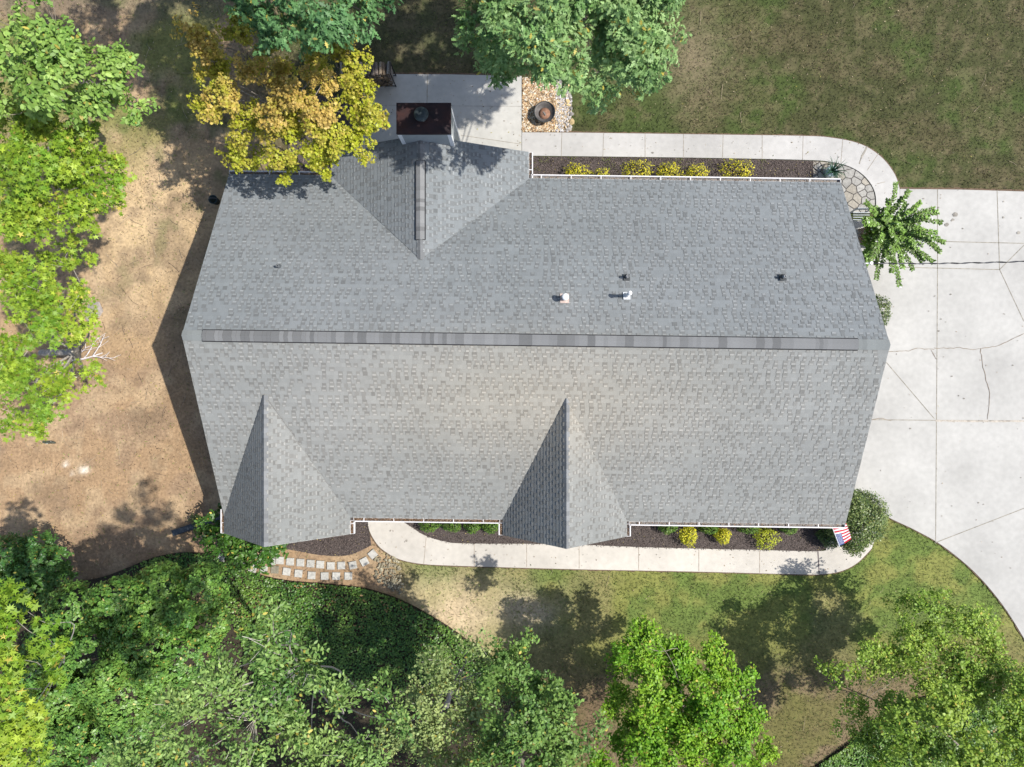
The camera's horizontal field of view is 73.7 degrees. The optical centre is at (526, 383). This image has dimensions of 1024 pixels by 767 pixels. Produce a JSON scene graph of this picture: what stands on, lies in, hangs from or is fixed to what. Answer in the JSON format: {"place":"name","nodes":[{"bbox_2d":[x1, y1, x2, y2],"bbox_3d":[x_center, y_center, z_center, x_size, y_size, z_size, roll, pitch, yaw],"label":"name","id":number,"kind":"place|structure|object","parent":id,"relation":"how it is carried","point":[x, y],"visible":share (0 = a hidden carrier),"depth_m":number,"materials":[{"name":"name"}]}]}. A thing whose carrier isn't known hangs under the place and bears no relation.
{"place":"outdoors","nodes":[
{"label":"outdoors","id":0,"kind":"place"},
{"bbox_2d":[362,74,521,150],"bbox_3d":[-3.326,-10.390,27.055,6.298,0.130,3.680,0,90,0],"label":"patio","id":1,"kind":"structure","parent":0,"point":[470,119],"depth_m":26.99,"materials":[{"name":"concrete"}]},
{"bbox_2d":[336,62,395,86],"bbox_3d":[-6.145,-11.950,26.396,2.050,1.187,0.460,0,90,0],"label":"firewood rack","id":2,"kind":"object","parent":1,"relation":"on","point":[337,64],"visible":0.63,"depth_m":26.00,"materials":[{"name":"black metal"}]},
{"bbox_2d":[386,61,389,74],"bbox_3d":[-5.219,-11.970,25.920,0.133,0.120,0.495,5,90,0],"label":"firewood log","id":3,"kind":"object","parent":2,"relation":"in","point":[388,68],"visible":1,"depth_m":25.88,"materials":[{"name":"brown wood"}]},
{"bbox_2d":[0,0,1023,766],"bbox_3d":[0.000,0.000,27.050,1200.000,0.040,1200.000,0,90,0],"label":"ground","id":4,"kind":"structure","parent":0,"point":[130,238],"depth_m":27.05,"materials":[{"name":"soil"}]},
{"bbox_2d":[0,527,78,616],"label":"round shrub","id":5,"kind":"object","parent":4,"relation":"on","point":[39,574],"visible":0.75,"depth_m":24.67,"materials":[{"name":"green plant"}]},
{"bbox_2d":[42,441,55,443],"bbox_3d":[-18.832,2.323,26.953,0.496,0.135,0.135,0,90,0],"label":"wood chunk","id":6,"kind":"object","parent":4,"relation":"on","point":[49,442],"visible":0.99,"depth_m":26.91,"materials":[{"name":"brown wood"}]},
{"bbox_2d":[0,231,106,443],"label":"sweetgum tree","id":7,"kind":"object","parent":4,"relation":"on","point":[14,272],"visible":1,"depth_m":17.93,"materials":[{"name":"green plant"}]},
{"bbox_2d":[0,75,137,253],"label":"sweetgum tree","id":8,"kind":"object","parent":4,"relation":"on","point":[23,213],"visible":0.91,"depth_m":16.81,"materials":[{"name":"green plant"}]},
{"bbox_2d":[0,0,159,129],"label":"broadleaf tree","id":9,"kind":"object","parent":4,"relation":"on","point":[53,56],"visible":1,"depth_m":15.04,"materials":[{"name":"green plant"}]},
{"bbox_2d":[61,334,118,363],"bbox_3d":[-17.120,-1.107,26.524,2.610,0.152,1.114,-18,90,0],"label":"dead branch","id":10,"kind":"object","parent":4,"relation":"on","point":[94,355],"visible":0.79,"depth_m":26.54,"materials":[{"name":"white wood"}]},
{"bbox_2d":[84,302,102,320],"bbox_3d":[-17.109,-2.841,27.038,0.646,0.165,0.930,29,90,0],"label":"flat rock","id":11,"kind":"object","parent":4,"relation":"on","point":[100,309],"visible":0.41,"depth_m":26.98,"materials":[{"name":"stone"}]},
{"bbox_2d":[188,513,201,525],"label":"weed clump","id":12,"kind":"object","parent":4,"relation":"on","point":[195,516],"visible":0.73,"depth_m":26.68,"materials":[{"name":"green plant"}]},
{"bbox_2d":[172,514,219,535],"bbox_3d":[-12.907,5.557,26.939,2.200,0.111,0.240,-19,90,0],"label":"drain extension","id":13,"kind":"object","parent":4,"relation":"on","point":[181,530],"visible":0.52,"depth_m":26.92,"materials":[{"name":"black plastic"}]},
{"bbox_2d":[208,195,219,204],"bbox_3d":[-12.240,-7.197,26.788,0.351,0.465,0.350,0,90,0],"label":"bucket","id":14,"kind":"object","parent":4,"relation":"on","point":[213,199],"visible":1,"depth_m":26.78,"materials":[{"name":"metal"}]},
{"bbox_2d":[217,553,224,561],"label":"stepping stone","id":15,"kind":"object","parent":4,"relation":"on","point":[221,559],"visible":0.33,"depth_m":26.98,"materials":[{"name":"grey stone"}]},
{"bbox_2d":[271,565,278,573],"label":"stepping stone","id":16,"kind":"object","parent":4,"relation":"on","point":[275,569],"visible":0.86,"depth_m":26.98,"materials":[{"name":"grey stone"}]},
{"bbox_2d":[276,556,283,563],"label":"stepping stone","id":17,"kind":"object","parent":4,"relation":"on","point":[280,560],"visible":0.76,"depth_m":26.98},
{"bbox_2d":[170,2,390,186],"bbox_3d":[-7.465,-9.346,23.096,6.528,8.087,6.025,0,90,0],"label":"maple tree","id":18,"kind":"object","parent":4,"relation":"on","point":[280,104],"visible":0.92,"depth_m":20.48,"materials":[{"name":"yellow plant"}]},
{"bbox_2d":[282,567,290,575],"bbox_3d":[-9.473,7.437,27.027,0.300,0.085,0.300,8,90,0],"label":"stepping stone","id":19,"kind":"object","parent":4,"relation":"on","point":[287,571],"visible":1,"depth_m":26.98,"materials":[{"name":"grey stone"}]},
{"bbox_2d":[286,557,293,565],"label":"stepping stone","id":20,"kind":"object","parent":4,"relation":"on","point":[290,561],"visible":0.91,"depth_m":26.98,"materials":[{"name":"grey stone"}]},
{"bbox_2d":[294,569,302,577],"bbox_3d":[-9.005,7.513,27.027,0.300,0.085,0.300,5,90,0],"label":"stepping stone","id":21,"kind":"object","parent":4,"relation":"on","point":[298,572],"visible":1,"depth_m":26.98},
{"bbox_2d":[296,558,304,566],"bbox_3d":[-8.929,7.083,27.027,0.310,0.085,0.310,0,90,0],"label":"stepping stone","id":22,"kind":"object","parent":4,"relation":"on","point":[299,562],"visible":1,"depth_m":26.98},
{"bbox_2d":[306,559,314,567],"bbox_3d":[-8.524,7.121,27.027,0.300,0.085,0.300,4,90,0],"label":"stepping stone","id":23,"kind":"object","parent":4,"relation":"on","point":[310,562],"visible":1,"depth_m":26.98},
{"bbox_2d":[307,571,315,578],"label":"stepping stone","id":24,"kind":"object","parent":4,"relation":"on","point":[311,574],"visible":1,"depth_m":26.98,"materials":[{"name":"beige stone"}]},
{"bbox_2d":[222,0,403,61],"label":"oak tree","id":25,"kind":"object","parent":4,"relation":"on","point":[325,26],"visible":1,"depth_m":17.25,"materials":[{"name":"green plant"}]},
{"bbox_2d":[316,560,323,568],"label":"stepping stone","id":26,"kind":"object","parent":4,"relation":"on","point":[319,563],"visible":1,"depth_m":26.98,"materials":[{"name":"grey stone"}]},
{"bbox_2d":[321,572,328,579],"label":"stepping stone","id":27,"kind":"object","parent":4,"relation":"on","point":[324,575],"visible":1,"depth_m":26.98,"materials":[{"name":"beige stone"}]},
{"bbox_2d":[327,562,334,569],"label":"stepping stone","id":28,"kind":"object","parent":4,"relation":"on","point":[330,565],"visible":1,"depth_m":26.98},
{"bbox_2d":[332,572,339,579],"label":"stepping stone","id":29,"kind":"object","parent":4,"relation":"on","point":[335,575],"visible":1,"depth_m":26.98,"materials":[{"name":"beige stone"}]},
{"bbox_2d":[337,561,344,568],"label":"stepping stone","id":30,"kind":"object","parent":4,"relation":"on","point":[340,564],"visible":1,"depth_m":26.98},
{"bbox_2d":[344,572,351,579],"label":"stepping stone","id":31,"kind":"object","parent":4,"relation":"on","point":[347,575],"visible":1,"depth_m":26.98,"materials":[{"name":"beige stone"}]},
{"bbox_2d":[348,560,357,569],"bbox_3d":[-6.855,7.184,27.027,0.300,0.085,0.300,-12,90,0],"label":"stepping stone","id":32,"kind":"object","parent":4,"relation":"on","point":[352,564],"visible":1,"depth_m":26.98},
{"bbox_2d":[359,557,368,566],"bbox_3d":[-6.400,7.045,27.027,0.300,0.085,0.300,-28,90,0],"label":"stepping stone","id":33,"kind":"object","parent":4,"relation":"on","point":[364,561],"visible":1,"depth_m":26.98,"materials":[{"name":"grey stone"}]},
{"bbox_2d":[368,549,377,558],"bbox_3d":[-6.071,6.754,27.027,0.300,0.085,0.300,-40,90,0],"label":"stepping stone","id":34,"kind":"object","parent":4,"relation":"on","point":[372,553],"visible":1,"depth_m":26.98,"materials":[{"name":"grey stone"}]},
{"bbox_2d":[373,554,403,594],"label":"pebbles","id":35,"kind":"object","parent":4,"relation":"on","point":[394,582],"visible":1,"depth_m":26.98,"materials":[{"name":"stone"}]},
{"bbox_2d":[0,1,1014,730],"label":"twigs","id":36,"kind":"object","parent":4,"relation":"on","point":[206,247],"visible":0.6,"depth_m":27.00,"materials":[{"name":"brown wood"}]},
{"bbox_2d":[0,552,1020,766],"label":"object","id":37,"kind":"structure","parent":4,"relation":"on","point":[360,721],"depth_m":27.01,"materials":[{"name":"green plant"}]},
{"bbox_2d":[0,576,74,766],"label":"sweetgum tree","id":38,"kind":"object","parent":37,"relation":"on","point":[17,732],"visible":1,"depth_m":15.88,"materials":[{"name":"green plant"}]},
{"bbox_2d":[1,560,232,766],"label":"holly tree","id":39,"kind":"object","parent":37,"relation":"on","point":[91,692],"visible":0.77,"depth_m":20.92,"materials":[{"name":"green plant"}]},
{"bbox_2d":[97,593,420,766],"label":"cherry tree","id":40,"kind":"object","parent":37,"relation":"on","point":[145,755],"visible":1,"depth_m":12.41,"materials":[{"name":"green plant"}]},
{"bbox_2d":[363,627,519,766],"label":"birch tree","id":41,"kind":"object","parent":37,"relation":"on","point":[426,708],"visible":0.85,"depth_m":19.78,"materials":[{"name":"green plant"}]},
{"bbox_2d":[0,552,1023,766],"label":"ivy","id":42,"kind":"object","parent":37,"relation":"on","point":[443,628],"visible":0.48,"depth_m":26.88,"materials":[{"name":"green plant"}]},
{"bbox_2d":[463,626,612,766],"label":"elm tree","id":43,"kind":"object","parent":37,"relation":"on","point":[511,738],"visible":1,"depth_m":18.69,"materials":[{"name":"green plant"}]},
{"bbox_2d":[848,672,1023,766],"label":"redbud tree","id":44,"kind":"object","parent":37,"relation":"on","point":[947,716],"visible":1,"depth_m":21.30,"materials":[{"name":"green plant"}]},
{"bbox_2d":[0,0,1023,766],"bbox_3d":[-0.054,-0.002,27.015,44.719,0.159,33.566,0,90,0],"label":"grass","id":45,"kind":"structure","parent":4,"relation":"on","point":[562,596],"depth_m":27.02,"materials":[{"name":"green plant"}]},
{"bbox_2d":[230,95,827,556],"bbox_3d":[0.185,-2.284,27.047,24.336,0.085,18.215,0,90,0],"label":"mulch bed","id":46,"kind":"object","parent":4,"relation":"on","point":[711,543],"visible":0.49,"depth_m":27.00,"materials":[{"name":"brown wood"}]},
{"bbox_2d":[192,503,288,579],"bbox_3d":[-10.769,6.021,25.863,3.687,2.554,2.276,30,90,0],"label":"camellia shrub","id":47,"kind":"object","parent":46,"relation":"on","point":[249,553],"visible":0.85,"depth_m":25.10,"materials":[{"name":"green plant"}]},
{"bbox_2d":[418,523,441,532],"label":"azalea bush","id":48,"kind":"object","parent":46,"relation":"on","point":[431,526],"visible":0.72,"depth_m":26.50,"materials":[{"name":"green plant"}]},
{"bbox_2d":[441,523,460,532],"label":"azalea bush","id":49,"kind":"object","parent":46,"relation":"on","point":[451,529],"visible":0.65,"depth_m":26.51,"materials":[{"name":"green plant"}]},
{"bbox_2d":[463,523,480,533],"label":"azalea bush","id":50,"kind":"object","parent":46,"relation":"on","point":[467,526],"visible":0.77,"depth_m":26.52,"materials":[{"name":"green plant"}]},
{"bbox_2d":[479,523,498,534],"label":"azalea bush","id":51,"kind":"object","parent":46,"relation":"on","point":[488,529],"visible":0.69,"depth_m":26.49,"materials":[{"name":"green plant"}]},
{"bbox_2d":[563,161,591,174],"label":"golden shrub","id":52,"kind":"object","parent":46,"relation":"on","point":[573,170],"visible":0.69,"depth_m":26.50,"materials":[{"name":"yellow plant"}]},
{"bbox_2d":[591,168,609,174],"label":"golden shrub","id":53,"kind":"object","parent":46,"relation":"on","point":[605,172],"visible":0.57,"depth_m":26.47,"materials":[{"name":"yellow plant"}]},
{"bbox_2d":[620,158,654,175],"bbox_3d":[4.341,-8.260,26.629,1.385,0.849,1.072,0,90,0],"label":"golden shrub","id":54,"kind":"object","parent":46,"relation":"on","point":[638,170],"visible":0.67,"depth_m":26.59,"materials":[{"name":"yellow plant"}]},
{"bbox_2d":[535,156,793,170],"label":"bed weeds","id":55,"kind":"object","parent":46,"relation":"on","point":[668,163],"visible":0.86,"depth_m":26.96,"materials":[{"name":"green plant"}]},
{"bbox_2d":[658,526,677,535],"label":"azalea bush","id":56,"kind":"object","parent":46,"relation":"on","point":[665,531],"visible":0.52,"depth_m":26.51,"materials":[{"name":"green plant"}]},
{"bbox_2d":[655,162,683,175],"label":"golden shrub","id":57,"kind":"object","parent":46,"relation":"on","point":[666,172],"visible":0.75,"depth_m":26.50,"materials":[{"name":"yellow plant"}]},
{"bbox_2d":[677,526,697,547],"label":"golden shrub","id":58,"kind":"object","parent":46,"relation":"on","point":[689,536],"visible":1,"depth_m":26.51,"materials":[{"name":"yellow plant"}]},
{"bbox_2d":[682,163,709,176],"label":"golden shrub","id":59,"kind":"object","parent":46,"relation":"on","point":[688,173],"visible":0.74,"depth_m":26.46,"materials":[{"name":"yellow plant"}]},
{"bbox_2d":[697,526,718,534],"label":"azalea bush","id":60,"kind":"object","parent":46,"relation":"on","point":[706,531],"visible":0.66,"depth_m":26.48,"materials":[{"name":"green plant"}]},
{"bbox_2d":[713,528,731,544],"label":"golden shrub","id":61,"kind":"object","parent":46,"relation":"on","point":[722,531],"visible":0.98,"depth_m":26.51,"materials":[{"name":"yellow plant"}]},
{"bbox_2d":[717,158,756,176],"bbox_3d":[8.232,-8.255,26.623,1.500,0.862,1.095,0,90,0],"label":"golden shrub","id":62,"kind":"object","parent":46,"relation":"on","point":[736,169],"visible":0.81,"depth_m":26.58,"materials":[{"name":"yellow plant"}]},
{"bbox_2d":[737,527,760,534],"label":"azalea bush","id":63,"kind":"object","parent":46,"relation":"on","point":[749,530],"visible":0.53,"depth_m":26.49,"materials":[{"name":"green plant"}]},
{"bbox_2d":[752,527,781,551],"bbox_3d":[9.398,6.030,26.639,1.100,0.874,0.992,0,90,0],"label":"golden shrub","id":64,"kind":"object","parent":46,"relation":"on","point":[763,539],"visible":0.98,"depth_m":26.54,"materials":[{"name":"yellow plant"}]},
{"bbox_2d":[779,528,797,534],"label":"azalea bush","id":65,"kind":"object","parent":46,"relation":"on","point":[792,530],"visible":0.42,"depth_m":26.48,"materials":[{"name":"green plant"}]},
{"bbox_2d":[815,528,837,548],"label":"shade shrub","id":66,"kind":"object","parent":46,"relation":"on","point":[821,535],"visible":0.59,"depth_m":26.49,"materials":[{"name":"green plant"}]},
{"bbox_2d":[181,103,890,548],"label":"house","id":67,"kind":"structure","parent":4,"relation":"on","point":[429,315],"depth_m":22.42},
{"bbox_2d":[832,524,850,548],"bbox_3d":[11.382,5.336,24.575,0.772,1.029,0.986,0,90,0],"label":"flag","id":68,"kind":"object","parent":67,"relation":"attached to","point":[842,535],"visible":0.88,"depth_m":24.53,"materials":[{"name":"fabric"}]},
{"bbox_2d":[873,261,1023,263],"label":"power cable","id":69,"kind":"object","parent":67,"relation":"attached to","point":[952,262],"visible":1,"depth_m":22.05,"materials":[{"name":"black rubber"}]},
{"bbox_2d":[521,77,571,131],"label":"gravel","id":70,"kind":"structure","parent":4,"relation":"on","point":[532,124],"depth_m":26.98,"materials":[{"name":"beige gravel"}]},
{"bbox_2d":[534,101,554,121],"bbox_3d":[0.724,-10.586,26.806,0.830,0.432,0.830,0,90,0],"label":"fire bowl","id":71,"kind":"object","parent":70,"relation":"on","point":[544,111],"visible":1,"depth_m":26.72,"materials":[{"name":"metal"}]},
{"bbox_2d":[450,0,691,114],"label":"oak tree","id":72,"kind":"object","parent":4,"relation":"on","point":[542,42],"visible":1,"depth_m":16.73,"materials":[{"name":"green plant"}]},
{"bbox_2d":[367,522,875,574],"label":"front walkway","id":73,"kind":"structure","parent":4,"relation":"on","point":[834,560],"depth_m":26.99,"materials":[{"name":"concrete"}]},
{"bbox_2d":[586,614,781,766],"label":"linden tree","id":74,"kind":"object","parent":4,"relation":"on","point":[664,732],"visible":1,"depth_m":21.33,"materials":[{"name":"green plant"}]},
{"bbox_2d":[369,72,1023,636],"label":"soil edge","id":75,"kind":"object","parent":4,"relation":"on","point":[735,134],"visible":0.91,"depth_m":27.00,"materials":[{"name":"brown soil"}]},
{"bbox_2d":[522,132,899,214],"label":"walkway","id":76,"kind":"structure","parent":4,"relation":"on","point":[818,148],"depth_m":26.99,"materials":[{"name":"concrete"}]},
{"bbox_2d":[813,162,874,213],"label":"flagstone path","id":77,"kind":"structure","parent":4,"relation":"on","point":[857,189],"depth_m":26.99,"materials":[{"name":"stone"}]},
{"bbox_2d":[822,156,846,182],"bbox_3d":[11.919,-8.280,26.601,1.155,0.779,1.172,0,90,0],"label":"potted plant","id":78,"kind":"object","parent":77,"relation":"on","point":[832,171],"visible":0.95,"depth_m":26.44,"materials":[{"name":"green plant"}]},
{"bbox_2d":[826,488,892,557],"bbox_3d":[12.646,5.291,26.010,2.433,2.085,2.766,0,90,0],"label":"corner shrub","id":79,"kind":"object","parent":4,"relation":"on","point":[862,503],"visible":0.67,"depth_m":25.41,"materials":[{"name":"green plant"}]},
{"bbox_2d":[876,294,891,325],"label":"clipped shrub","id":80,"kind":"object","parent":4,"relation":"on","point":[883,305],"visible":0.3,"depth_m":26.01,"materials":[{"name":"green plant"}]},
{"bbox_2d":[812,586,1023,749],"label":"dogwood tree","id":81,"kind":"object","parent":4,"relation":"on","point":[886,655],"visible":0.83,"depth_m":22.69,"materials":[{"name":"green plant"}]},
{"bbox_2d":[853,189,1023,638],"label":"driveway","id":82,"kind":"structure","parent":0,"point":[981,463],"depth_m":26.99,"materials":[{"name":"concrete"}]},
{"bbox_2d":[390,134,1023,568],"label":"concrete stains","id":83,"kind":"object","parent":82,"relation":"on","point":[902,278],"visible":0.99,"depth_m":26.97,"materials":[{"name":"grey concrete"}]},
{"bbox_2d":[850,207,869,219],"bbox_3d":[13.058,-6.564,26.605,0.640,0.770,0.389,0,90,0],"label":"garden bench","id":84,"kind":"object","parent":82,"relation":"on","point":[858,208],"visible":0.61,"depth_m":26.59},
{"bbox_2d":[858,181,945,287],"bbox_3d":[13.479,-5.356,25.620,3.142,2.654,3.416,28,90,0],"label":"crape myrtle","id":85,"kind":"object","parent":82,"relation":"on","point":[887,233],"visible":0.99,"depth_m":24.77,"materials":[{"name":"green plant"}]},
{"bbox_3d":[-5.391,-11.934,26.208,0.136,0.120,0.480,0,90,0],"label":"firewood log","id":86,"kind":"object","parent":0,"visible":0},
{"bbox_2d":[385,64,388,77],"bbox_3d":[-5.312,-11.945,26.086,0.124,0.111,0.480,0,90,0],"label":"firewood log","id":87,"kind":"object","parent":86,"relation":"on","point":[386,76],"visible":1,"depth_m":26.06,"materials":[{"name":"brown wood"}]},
{"bbox_3d":[-5.744,-11.957,26.084,0.149,0.143,0.480,0,90,0],"label":"firewood log","id":88,"kind":"object","parent":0,"visible":0},
{"bbox_2d":[371,63,374,76],"bbox_3d":[-5.811,-11.923,25.938,0.144,0.126,0.480,0,90,0],"label":"firewood log","id":89,"kind":"object","parent":88,"relation":"on","point":[372,71],"visible":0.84,"depth_m":25.88,"materials":[{"name":"brown wood"}]},
{"bbox_2d":[374,62,377,75],"bbox_3d":[-5.697,-11.946,25.945,0.128,0.122,0.488,-3,90,0],"label":"firewood log","id":90,"kind":"object","parent":88,"relation":"on","point":[376,68],"visible":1,"depth_m":25.89,"materials":[{"name":"brown wood"}]},
{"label":"firewood log","id":91,"kind":"object","parent":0,"visible":0},
{"bbox_2d":[382,62,384,75],"bbox_3d":[-5.411,-11.965,25.968,0.096,0.097,0.491,-5,90,0],"label":"firewood log","id":92,"kind":"object","parent":91,"relation":"on","point":[383,67],"visible":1,"depth_m":25.93,"materials":[{"name":"brown wood"}]},
{"bbox_2d":[379,62,381,74],"bbox_3d":[-5.534,-11.969,25.924,0.099,0.096,0.484,2,90,0],"label":"firewood log","id":93,"kind":"object","parent":92,"relation":"on","point":[380,68],"visible":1,"depth_m":25.92,"materials":[{"name":"brown wood"}]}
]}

